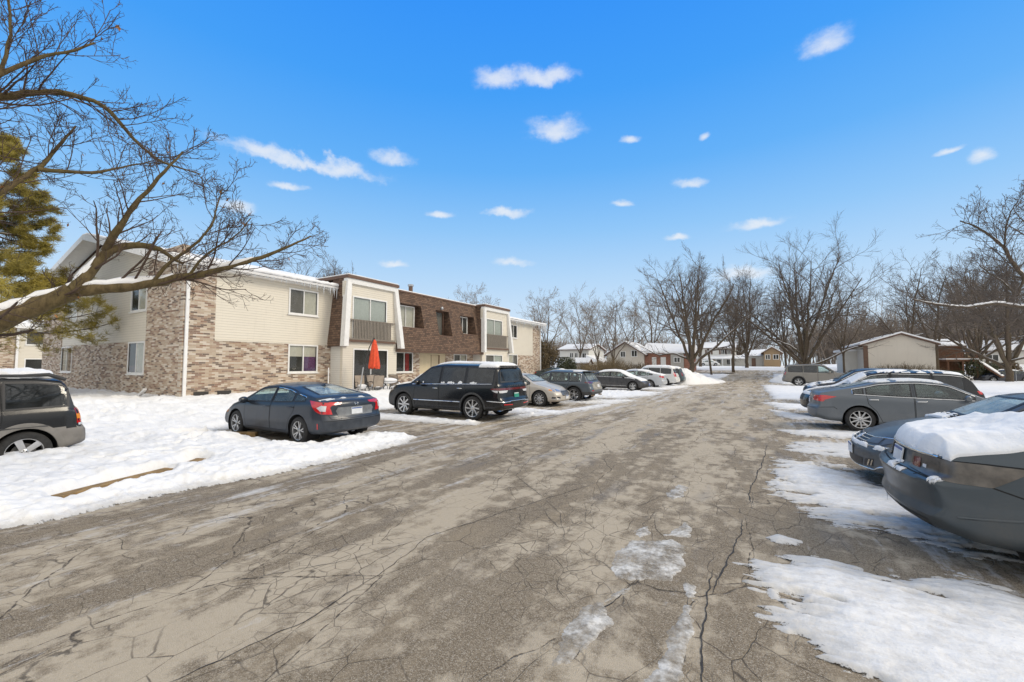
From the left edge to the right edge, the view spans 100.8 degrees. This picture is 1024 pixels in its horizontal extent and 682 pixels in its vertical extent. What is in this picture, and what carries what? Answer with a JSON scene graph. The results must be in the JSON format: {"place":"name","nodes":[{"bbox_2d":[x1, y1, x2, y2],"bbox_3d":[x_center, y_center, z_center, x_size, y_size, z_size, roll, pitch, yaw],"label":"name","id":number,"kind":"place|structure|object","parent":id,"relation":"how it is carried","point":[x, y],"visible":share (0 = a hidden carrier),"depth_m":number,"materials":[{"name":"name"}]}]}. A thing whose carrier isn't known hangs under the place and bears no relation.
{"place":"outdoors","nodes":[
{"label":"outdoors","id":0,"kind":"place"},
{"bbox_2d":[0,370,1023,681],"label":"asphalt lot","id":1,"kind":"structure","parent":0,"point":[110,594],"depth_m":4.04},
{"bbox_2d":[0,367,85,455],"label":"parked car","id":2,"kind":"object","parent":1,"relation":"on","point":[39,410],"visible":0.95,"depth_m":7.70,"materials":[{"name":"black paint"}]},
{"bbox_2d":[51,431,257,497],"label":"kerb","id":3,"kind":"structure","parent":1,"relation":"on","point":[108,483],"depth_m":6.39,"materials":[{"name":"beige concrete"}]},
{"bbox_2d":[225,382,379,441],"bbox_3d":[-5.668,1.788,11.282,4.630,1.413,2.227,-2,-4,30],"label":"parked car","id":4,"kind":"object","parent":1,"relation":"on","point":[303,411],"visible":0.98,"depth_m":10.27,"materials":[{"name":"blue paint"}]},
{"bbox_2d":[94,440,792,681],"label":"asphalt cracks","id":5,"kind":"object","parent":1,"relation":"on","point":[705,619],"visible":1,"depth_m":3.78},
{"bbox_2d":[389,361,528,419],"bbox_3d":[-2.086,1.739,15.745,5.341,2.003,2.523,-2,-4,30],"label":"parked car","id":6,"kind":"object","parent":1,"relation":"on","point":[468,389],"visible":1,"depth_m":14.58,"materials":[{"name":"black paint"}]},
{"bbox_2d":[522,373,569,406],"bbox_3d":[0.379,2.253,20.282,4.894,1.478,2.275,-2,-4,30],"label":"parked car","id":7,"kind":"object","parent":1,"relation":"on","point":[539,390],"visible":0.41,"depth_m":18.92,"materials":[{"name":"beige paint"}]},
{"bbox_2d":[526,369,602,400],"bbox_3d":[2.334,2.299,22.523,4.720,1.632,2.425,-2,-4,30],"label":"parked car","id":8,"kind":"object","parent":1,"relation":"on","point":[588,383],"visible":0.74,"depth_m":21.25,"materials":[{"name":"grey paint"}]},
{"bbox_2d":[593,369,649,390],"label":"parked car","id":9,"kind":"object","parent":1,"relation":"on","point":[628,380],"visible":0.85,"depth_m":30.25,"materials":[{"name":"black paint"}]},
{"bbox_2d":[552,485,695,681],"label":"ice patches","id":10,"kind":"object","parent":1,"relation":"on","point":[595,623],"visible":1,"depth_m":3.40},
{"bbox_2d":[618,369,666,386],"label":"parked car","id":11,"kind":"object","parent":1,"relation":"on","point":[654,379],"visible":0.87,"depth_m":32.66,"materials":[{"name":"silver paint"}]},
{"bbox_2d":[631,365,679,385],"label":"parked car","id":12,"kind":"object","parent":1,"relation":"on","point":[671,373],"visible":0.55,"depth_m":35.16,"materials":[{"name":"white paint"}]},
{"bbox_2d":[674,366,685,383],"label":"parked car","id":13,"kind":"object","parent":1,"relation":"on","point":[681,374],"visible":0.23,"depth_m":37.45,"materials":[{"name":"teal paint"}]},
{"bbox_2d":[698,268,756,372],"bbox_3d":[29.542,-2.842,57.880,7.461,14.465,7.456,-2,-4,30],"label":"bare tree","id":14,"kind":"object","parent":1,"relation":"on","point":[733,352],"visible":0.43,"depth_m":57.17,"materials":[{"name":"brown plant"}]},
{"bbox_2d":[782,364,852,385],"bbox_3d":[26.103,2.921,36.190,5.100,1.898,2.495,-2,-4,30],"label":"parked car","id":15,"kind":"object","parent":1,"relation":"on","point":[800,374],"visible":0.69,"depth_m":35.89,"materials":[{"name":"grey paint"}]},
{"bbox_2d":[803,368,908,390],"bbox_3d":[16.261,2.105,19.607,4.606,1.698,2.381,-2,-4,30],"label":"parked car","id":16,"kind":"object","parent":1,"relation":"on","point":[838,379],"visible":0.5,"depth_m":19.55,"materials":[{"name":"blue paint"}]},
{"bbox_2d":[800,369,984,407],"bbox_3d":[12.782,1.823,14.582,4.756,1.707,2.379,-2,-4,30],"label":"parked car","id":17,"kind":"object","parent":1,"relation":"on","point":[959,380],"visible":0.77,"depth_m":13.65,"materials":[{"name":"black paint"}]},
{"bbox_2d":[807,378,984,430],"bbox_3d":[11.251,1.783,11.884,4.870,1.490,2.255,-2,-4,30],"label":"parked car","id":18,"kind":"object","parent":1,"relation":"on","point":[850,405],"visible":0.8,"depth_m":11.75,"materials":[{"name":"grey paint"}]},
{"bbox_2d":[848,393,1023,473],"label":"parked car","id":19,"kind":"object","parent":1,"relation":"on","point":[867,446],"visible":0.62,"depth_m":6.50,"materials":[{"name":"blue paint"}]},
{"bbox_2d":[879,411,1023,560],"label":"parked car","id":20,"kind":"object","parent":1,"relation":"on","point":[962,476],"visible":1,"depth_m":3.84,"materials":[{"name":"grey paint"}]},
{"bbox_2d":[0,368,1023,681],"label":"snow ground","id":21,"kind":"structure","parent":0,"point":[856,618],"depth_m":5.70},
{"bbox_2d":[0,319,43,368],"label":"apartment building","id":22,"kind":"structure","parent":21,"relation":"on","point":[28,354],"depth_m":35.85,"materials":[{"name":"brown brick"}]},
{"bbox_2d":[24,358,41,368],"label":"window","id":23,"kind":"structure","parent":22,"relation":"in","point":[28,362],"depth_m":36.48,"materials":[{"name":"glass"}]},
{"bbox_2d":[25,331,42,345],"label":"window","id":24,"kind":"structure","parent":22,"relation":"in","point":[27,343],"depth_m":36.43,"materials":[{"name":"white paint"}]},
{"bbox_2d":[0,130,121,356],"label":"pine tree","id":25,"kind":"object","parent":21,"relation":"on","point":[26,263],"visible":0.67,"depth_m":18.81,"materials":[{"name":"green plant"}]},
{"bbox_2d":[137,388,146,395],"bbox_3d":[-15.601,2.224,17.779,0.885,0.492,0.100,-2,-4,30],"label":"fallen downspout","id":26,"kind":"object","parent":21,"relation":"on","point":[142,391],"visible":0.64,"depth_m":17.64,"materials":[{"name":"white metal"}]},
{"bbox_2d":[0,0,328,337],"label":"oak tree","id":27,"kind":"object","parent":21,"relation":"on","point":[14,312],"visible":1,"depth_m":6.20,"materials":[{"name":"brown plant"}]},
{"bbox_2d":[41,233,546,396],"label":"apartment building","id":28,"kind":"structure","parent":21,"relation":"on","point":[176,341],"depth_m":21.77,"materials":[{"name":"brown brick"}]},
{"bbox_2d":[59,346,72,372],"bbox_3d":[-25.579,1.077,24.315,1.930,1.520,0.150,-2,-4,30],"label":"window","id":29,"kind":"structure","parent":28,"relation":"in","point":[67,358],"depth_m":24.33,"materials":[{"name":"white paint"}]},
{"bbox_2d":[62,300,77,322],"bbox_3d":[-25.363,-1.775,24.346,2.330,1.420,0.150,-2,-4,30],"label":"window","id":30,"kind":"structure","parent":28,"relation":"in","point":[76,313],"depth_m":24.25,"materials":[{"name":"glass"}]},
{"bbox_2d":[125,341,144,374],"bbox_3d":[-17.339,0.798,19.526,1.900,1.550,0.150,-2,-4,30],"label":"window","id":31,"kind":"structure","parent":28,"relation":"in","point":[135,360],"depth_m":19.55,"materials":[{"name":"glass"}]},
{"bbox_2d":[128,288,147,313],"bbox_3d":[-17.326,-2.063,19.676,1.830,1.480,0.150,-2,-4,30],"label":"window","id":32,"kind":"structure","parent":28,"relation":"in","point":[140,297],"depth_m":19.68,"materials":[{"name":"glass"}]},
{"bbox_2d":[287,344,318,373],"bbox_3d":[-10.828,0.936,21.940,0.150,1.500,1.730,-2,-4,30],"label":"window","id":33,"kind":"structure","parent":28,"relation":"in","point":[301,358],"depth_m":21.92,"materials":[{"name":"white paint"}]},
{"bbox_2d":[288,287,318,317],"bbox_3d":[-10.849,-1.981,22.067,0.150,1.380,1.730,-2,-4,30],"label":"window","id":34,"kind":"structure","parent":28,"relation":"in","point":[302,302],"depth_m":22.05,"materials":[{"name":"glass"}]},
{"bbox_2d":[352,296,386,338],"bbox_3d":[-8.246,-1.263,24.560,0.105,2.420,2.520,-2,-4,30],"label":"balcony door","id":35,"kind":"structure","parent":28,"relation":"in","point":[363,308],"depth_m":24.51,"materials":[{"name":"white paint"}]},
{"bbox_2d":[352,348,387,388],"bbox_3d":[-8.188,1.708,24.495,0.105,2.480,2.550,-2,-4,30],"label":"patio door","id":36,"kind":"structure","parent":28,"relation":"in","point":[359,355],"depth_m":24.26,"materials":[{"name":"white paint"}]},
{"bbox_2d":[396,352,413,372],"bbox_3d":[-7.154,1.424,28.051,0.165,1.400,1.680,-2,-4,30],"label":"window","id":37,"kind":"structure","parent":28,"relation":"in","point":[404,362],"depth_m":28.07,"materials":[{"name":"glass"}]},
{"bbox_2d":[400,305,414,326],"bbox_3d":[-7.138,-1.632,28.297,0.105,1.470,1.650,-2,-4,30],"label":"window","id":38,"kind":"structure","parent":28,"relation":"in","point":[407,312],"depth_m":28.53,"materials":[{"name":"glass"}]},
{"bbox_2d":[431,355,438,366],"bbox_3d":[-5.693,2.157,30.809,0.130,2.230,0.870,-2,-4,30],"label":"entry door","id":39,"kind":"structure","parent":28,"relation":"in","point":[434,358],"depth_m":30.81,"materials":[{"name":"beige paint"}]},
{"bbox_2d":[436,311,443,335],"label":"window","id":40,"kind":"structure","parent":28,"relation":"in","point":[440,315],"depth_m":31.52,"materials":[{"name":"grey glass"}]},
{"bbox_2d":[454,354,466,360],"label":"window","id":41,"kind":"structure","parent":28,"relation":"in","point":[457,357],"depth_m":33.34,"materials":[{"name":"glass"}]},
{"bbox_2d":[460,316,466,333],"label":"window","id":42,"kind":"structure","parent":28,"relation":"in","point":[463,319],"depth_m":34.03,"materials":[{"name":"glass"}]},
{"bbox_2d":[485,354,501,361],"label":"window","id":43,"kind":"structure","parent":28,"relation":"in","point":[495,358],"depth_m":35.83,"materials":[{"name":"white paint"}]},
{"bbox_2d":[487,318,501,334],"bbox_3d":[-1.530,-0.627,36.080,0.105,2.420,2.520,-2,-4,30],"label":"balcony door","id":44,"kind":"structure","parent":28,"relation":"in","point":[494,327],"depth_m":36.09,"materials":[{"name":"white paint"}]},
{"bbox_2d":[509,354,517,364],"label":"window","id":45,"kind":"structure","parent":28,"relation":"in","point":[512,357],"depth_m":40.87,"materials":[{"name":"glass"}]},
{"bbox_2d":[511,324,517,338],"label":"window","id":46,"kind":"structure","parent":28,"relation":"in","point":[513,327],"depth_m":40.93,"materials":[{"name":"white paint"}]},
{"bbox_2d":[262,244,355,277],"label":"bare tree","id":47,"kind":"object","parent":21,"relation":"on","point":[331,274],"visible":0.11,"depth_m":58.49,"materials":[{"name":"grey plant"}]},
{"bbox_2d":[354,374,368,388],"bbox_3d":[-7.849,2.281,22.080,0.588,1.069,0.668,3,-4,-40],"label":"patio chair","id":48,"kind":"object","parent":21,"relation":"on","point":[357,379],"visible":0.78,"depth_m":22.12,"materials":[{"name":"metal"}]},
{"bbox_2d":[359,367,363,390],"bbox_3d":[-7.715,2.057,21.651,0.064,1.431,0.303,-2,-4,30],"label":"leaning pole","id":49,"kind":"object","parent":21,"relation":"on","point":[361,378],"visible":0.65,"depth_m":21.65,"materials":[{"name":"metal"}]},
{"bbox_2d":[364,338,379,390],"bbox_3d":[-7.512,1.336,22.438,0.619,3.047,1.093,-2,-4,30],"label":"parasol","id":50,"kind":"object","parent":21,"relation":"on","point":[374,361],"visible":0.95,"depth_m":22.51,"materials":[{"name":"fabric"}]},
{"bbox_2d":[369,375,384,389],"bbox_3d":[-7.071,2.286,22.174,0.588,1.069,0.668,3,-4,-40],"label":"patio chair","id":51,"kind":"object","parent":21,"relation":"on","point":[378,381],"visible":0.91,"depth_m":22.03,"materials":[{"name":"metal"}]},
{"bbox_2d":[366,374,387,389],"bbox_3d":[-7.369,2.338,23.106,0.668,1.069,1.128,-1,-3,20],"label":"patio chair","id":52,"kind":"object","parent":21,"relation":"on","point":[369,377],"visible":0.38,"depth_m":22.91,"materials":[{"name":"fabric"}]},
{"bbox_2d":[383,378,397,388],"bbox_3d":[-6.640,2.408,22.685,1.000,0.886,1.000,-2,-4,30],"label":"patio table","id":53,"kind":"object","parent":21,"relation":"on","point":[389,380],"visible":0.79,"depth_m":22.41,"materials":[{"name":"metal"}]},
{"bbox_2d":[388,374,399,386],"bbox_3d":[-6.388,2.349,23.307,0.588,1.069,0.668,-1,-3,20],"label":"patio chair","id":54,"kind":"object","parent":21,"relation":"on","point":[395,376],"visible":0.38,"depth_m":23.08,"materials":[{"name":"fabric"}]},
{"bbox_2d":[517,286,573,349],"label":"bare tree","id":55,"kind":"object","parent":21,"relation":"on","point":[541,316],"visible":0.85,"depth_m":55.76,"materials":[{"name":"grey plant"}]},
{"bbox_2d":[541,340,559,369],"bbox_3d":[3.929,1.945,48.215,3.655,4.707,3.209,2,-4,-26],"label":"evergreen shrub","id":56,"kind":"object","parent":21,"relation":"on","point":[548,358],"visible":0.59,"depth_m":47.49,"materials":[{"name":"green plant"}]},
{"bbox_2d":[535,368,575,378],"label":"parked car","id":57,"kind":"object","parent":21,"relation":"on","point":[538,373],"visible":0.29,"depth_m":43.87,"materials":[{"name":"grey paint"}]},
{"bbox_2d":[550,357,576,369],"bbox_3d":[5.757,3.103,49.368,3.213,2.581,3.099,3,-4,-40],"label":"evergreen shrub","id":58,"kind":"object","parent":21,"relation":"on","point":[567,364],"visible":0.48,"depth_m":48.80,"materials":[{"name":"green plant"}]},
{"bbox_2d":[576,361,589,369],"bbox_3d":[10.700,3.836,63.163,2.767,1.991,3.782,-3,-4,45],"label":"shrub","id":59,"kind":"object","parent":21,"relation":"on","point":[580,367],"visible":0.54,"depth_m":62.99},
{"bbox_2d":[571,288,629,364],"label":"bare tree","id":60,"kind":"object","parent":21,"relation":"on","point":[591,332],"visible":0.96,"depth_m":59.26,"materials":[{"name":"grey plant"}]},
{"bbox_2d":[583,356,637,375],"bbox_3d":[11.877,3.065,51.267,8.436,2.971,5.792,-2,-4,30],"label":"shrub","id":61,"kind":"object","parent":21,"relation":"on","point":[611,365],"visible":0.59,"depth_m":50.89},
{"bbox_2d":[588,286,651,358],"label":"bare tree","id":62,"kind":"object","parent":21,"relation":"on","point":[605,324],"visible":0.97,"depth_m":60.30,"materials":[{"name":"grey plant"}]},
{"bbox_2d":[625,361,659,372],"bbox_3d":[15.413,3.345,49.985,6.411,2.349,4.370,-1,-3,23],"label":"shrub","id":63,"kind":"object","parent":21,"relation":"on","point":[640,367],"visible":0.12,"depth_m":50.06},
{"bbox_2d":[631,241,778,371],"bbox_3d":[19.668,-3.086,45.132,17.511,15.068,13.202,2,-4,-35],"label":"bare tree","id":64,"kind":"object","parent":21,"relation":"on","point":[691,356],"visible":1,"depth_m":45.19,"materials":[{"name":"brown plant"}]},
{"bbox_2d":[707,349,712,374],"bbox_3d":[24.308,2.743,51.963,0.584,3.623,0.260,-2,-4,30],"label":"utility stub pole","id":65,"kind":"object","parent":21,"relation":"on","point":[710,366],"visible":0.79,"depth_m":51.89,"materials":[{"name":"brown wood"}]},
{"bbox_2d":[704,212,922,363],"bbox_3d":[35.456,-4.837,51.762,21.755,18.375,21.767,-2,-4,30],"label":"bare tree","id":66,"kind":"object","parent":21,"relation":"on","point":[796,320],"visible":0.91,"depth_m":48.86,"materials":[{"name":"brown plant"}]},
{"bbox_2d":[801,289,879,372],"bbox_3d":[36.728,-0.898,48.428,7.644,10.006,6.190,0,-3,8],"label":"bare tree","id":67,"kind":"object","parent":21,"relation":"on","point":[845,327],"visible":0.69,"depth_m":47.68,"materials":[{"name":"brown plant"}]},
{"bbox_2d":[845,247,957,339],"bbox_3d":[41.941,-2.777,46.481,9.550,14.322,10.011,-2,-4,30],"label":"bare tree","id":68,"kind":"object","parent":21,"relation":"on","point":[899,314],"visible":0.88,"depth_m":45.55,"materials":[{"name":"brown plant"}]},
{"bbox_2d":[854,362,949,374],"bbox_3d":[39.244,3.021,42.701,9.602,2.013,4.577,-2,-4,30],"label":"shrub","id":69,"kind":"object","parent":21,"relation":"on","point":[917,368],"visible":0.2,"depth_m":42.00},
{"bbox_2d":[875,176,1023,350],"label":"bare tree","id":70,"kind":"object","parent":21,"relation":"on","point":[1004,280],"visible":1,"depth_m":23.63,"materials":[{"name":"brown plant"}]},
{"bbox_2d":[887,249,1023,381],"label":"bare tree","id":71,"kind":"object","parent":21,"relation":"on","point":[1010,358],"visible":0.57,"depth_m":40.34,"materials":[{"name":"brown plant"}]},
{"bbox_2d":[946,370,967,377],"bbox_3d":[42.219,3.484,40.543,1.914,1.372,2.424,-3,-4,40],"label":"evergreen shrub","id":72,"kind":"object","parent":21,"relation":"on","point":[961,372],"visible":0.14,"depth_m":39.99,"materials":[{"name":"plant"}]},
{"bbox_2d":[0,0,1023,363],"label":"sky","id":73,"kind":"structure","parent":0,"point":[516,148],"materials":[{"name":"blue"}]},
{"bbox_2d":[549,364,1023,378],"bbox_3d":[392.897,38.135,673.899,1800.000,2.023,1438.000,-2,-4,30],"label":"snow field","id":74,"kind":"structure","parent":0,"point":[830,366],"depth_m":62.52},
{"bbox_2d":[446,283,499,305],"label":"bare tree","id":75,"kind":"object","parent":74,"relation":"on","point":[469,299],"visible":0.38,"depth_m":75.10,"materials":[{"name":"grey plant"}]},
{"bbox_2d":[549,285,606,357],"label":"bare tree","id":76,"kind":"object","parent":74,"relation":"on","point":[581,349],"visible":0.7,"depth_m":77.92,"materials":[{"name":"grey plant"}]},
{"bbox_2d":[554,344,606,366],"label":"house","id":77,"kind":"structure","parent":74,"relation":"on","point":[568,350],"depth_m":80.33,"materials":[{"name":"white"}]},
{"bbox_2d":[575,358,593,368],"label":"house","id":78,"kind":"structure","parent":74,"relation":"on","point":[583,360],"depth_m":65.07,"materials":[{"name":"grey"}]},
{"bbox_2d":[601,285,667,342],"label":"bare tree","id":79,"kind":"object","parent":74,"relation":"on","point":[620,320],"visible":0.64,"depth_m":87.36,"materials":[{"name":"grey plant"}]},
{"bbox_2d":[604,341,696,370],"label":"house","id":80,"kind":"structure","parent":74,"relation":"on","point":[627,353],"depth_m":61.01,"materials":[{"name":"beige"}]},
{"bbox_2d":[620,351,625,356],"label":"window","id":81,"kind":"structure","parent":80,"relation":"in","point":[622,353],"depth_m":62.20,"materials":[{"name":"white paint"}]},
{"bbox_2d":[631,350,636,356],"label":"window","id":82,"kind":"structure","parent":80,"relation":"in","point":[633,352],"depth_m":61.37,"materials":[{"name":"white paint"}]},
{"bbox_2d":[661,357,665,364],"bbox_3d":[21.393,3.323,59.818,0.700,2.100,0.080,-2,-4,30],"label":"entry door","id":83,"kind":"structure","parent":80,"relation":"in","point":[663,359],"depth_m":59.79,"materials":[{"name":"white paint"}]},
{"bbox_2d":[674,357,680,362],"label":"window","id":84,"kind":"structure","parent":80,"relation":"in","point":[676,359],"depth_m":58.57,"materials":[{"name":"white paint"}]},
{"bbox_2d":[620,285,681,342],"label":"bare tree","id":85,"kind":"object","parent":74,"relation":"on","point":[649,319],"visible":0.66,"depth_m":70.94,"materials":[{"name":"grey plant"}]},
{"bbox_2d":[674,277,725,366],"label":"bare tree","id":86,"kind":"object","parent":74,"relation":"on","point":[699,343],"visible":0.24,"depth_m":80.77,"materials":[{"name":"brown plant"}]},
{"bbox_2d":[702,360,719,365],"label":"parked car","id":87,"kind":"object","parent":74,"relation":"on","point":[714,363],"visible":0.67,"depth_m":101.09,"materials":[{"name":"white paint"}]},
{"bbox_2d":[696,341,744,365],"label":"house","id":88,"kind":"structure","parent":74,"relation":"on","point":[723,357],"depth_m":109.46,"materials":[{"name":"white"}]},
{"bbox_2d":[691,300,785,354],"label":"bare tree","id":89,"kind":"object","parent":74,"relation":"on","point":[740,347],"visible":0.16,"depth_m":115.81,"materials":[{"name":"brown plant"}]},
{"bbox_2d":[706,263,787,367],"bbox_3d":[36.177,-3.935,65.127,10.977,16.658,11.294,2,-4,-26],"label":"bare tree","id":90,"kind":"object","parent":74,"relation":"on","point":[745,347],"visible":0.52,"depth_m":64.55,"materials":[{"name":"brown plant"}]},
{"bbox_2d":[741,346,782,366],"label":"house","id":91,"kind":"structure","parent":74,"relation":"on","point":[769,357],"depth_m":82.27,"materials":[{"name":"beige wood"}]},
{"bbox_2d":[752,358,755,366],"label":"wing door","id":92,"kind":"structure","parent":91,"relation":"in","point":[753,359],"depth_m":84.04,"materials":[{"name":"grey wood"}]},
{"bbox_2d":[765,354,769,359],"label":"window","id":93,"kind":"structure","parent":91,"relation":"in","point":[767,356],"depth_m":82.12,"materials":[{"name":"white paint"}]},
{"bbox_2d":[773,354,778,358],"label":"window","id":94,"kind":"structure","parent":91,"relation":"in","point":[775,356],"depth_m":81.44,"materials":[{"name":"white paint"}]},
{"bbox_2d":[760,280,804,367],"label":"bare tree","id":95,"kind":"object","parent":74,"relation":"on","point":[783,333],"visible":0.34,"depth_m":61.78,"materials":[{"name":"brown plant"}]},
{"bbox_2d":[542,302,1023,365],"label":"woods","id":96,"kind":"object","parent":74,"relation":"on","point":[825,349],"visible":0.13,"depth_m":122.70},
{"bbox_2d":[803,275,866,347],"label":"bare tree","id":97,"kind":"object","parent":74,"relation":"on","point":[841,311],"visible":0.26,"depth_m":58.55,"materials":[{"name":"brown plant"}]},
{"bbox_2d":[833,331,940,373],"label":"house","id":98,"kind":"structure","parent":74,"relation":"on","point":[899,348],"depth_m":44.84,"materials":[{"name":"beige"}]},
{"bbox_2d":[880,253,988,369],"bbox_3d":[47.646,-2.654,48.652,7.956,14.617,9.765,-2,-4,30],"label":"bare tree","id":99,"kind":"object","parent":74,"relation":"on","point":[927,335],"visible":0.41,"depth_m":47.59,"materials":[{"name":"brown plant"}]},
{"bbox_2d":[884,246,1023,361],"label":"bare tree","id":100,"kind":"object","parent":74,"relation":"on","point":[967,334],"visible":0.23,"depth_m":58.83,"materials":[{"name":"brown plant"}]},
{"bbox_2d":[900,263,1013,373],"bbox_3d":[58.704,-2.842,55.695,10.110,14.870,10.190,1,-3,-16],"label":"bare tree","id":101,"kind":"object","parent":74,"relation":"on","point":[966,354],"visible":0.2,"depth_m":54.22,"materials":[{"name":"brown plant"}]},
{"bbox_2d":[932,339,1004,377],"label":"house","id":102,"kind":"structure","parent":74,"relation":"on","point":[950,360],"depth_m":48.70,"materials":[{"name":"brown wood"}]},
{"bbox_2d":[957,357,999,380],"bbox_3d":[51.865,3.137,46.872,3.948,2.773,2.628,0,-3,0],"label":"evergreen shrub","id":103,"kind":"object","parent":74,"relation":"on","point":[971,372],"visible":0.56,"depth_m":46.48,"materials":[{"name":"green plant"}]},
{"bbox_2d":[938,265,1023,340],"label":"bare tree","id":104,"kind":"object","parent":74,"relation":"on","point":[993,320],"visible":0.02,"depth_m":70.66,"materials":[{"name":"brown plant"}]},
{"bbox_2d":[951,258,1022,362],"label":"bare tree","id":105,"kind":"object","parent":74,"relation":"on","point":[985,339],"visible":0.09,"depth_m":64.33,"materials":[{"name":"brown plant"}]},
{"bbox_2d":[961,340,1023,363],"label":"house","id":106,"kind":"structure","parent":74,"relation":"on","point":[995,356],"depth_m":63.96,"materials":[{"name":"white"}]},
{"bbox_2d":[988,354,998,360],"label":"window","id":107,"kind":"structure","parent":106,"relation":"in","point":[993,356],"depth_m":63.92,"materials":[{"name":"white paint"}]},
{"bbox_2d":[973,369,1023,380],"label":"parked car","id":108,"kind":"object","parent":74,"relation":"on","point":[1018,374],"visible":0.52,"depth_m":45.35,"materials":[{"name":"black paint"}]},
{"bbox_2d":[988,362,1023,372],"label":"evergreen shrub","id":109,"kind":"object","parent":74,"relation":"on","point":[1014,366],"visible":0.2,"depth_m":50.69,"materials":[{"name":"green plant"}]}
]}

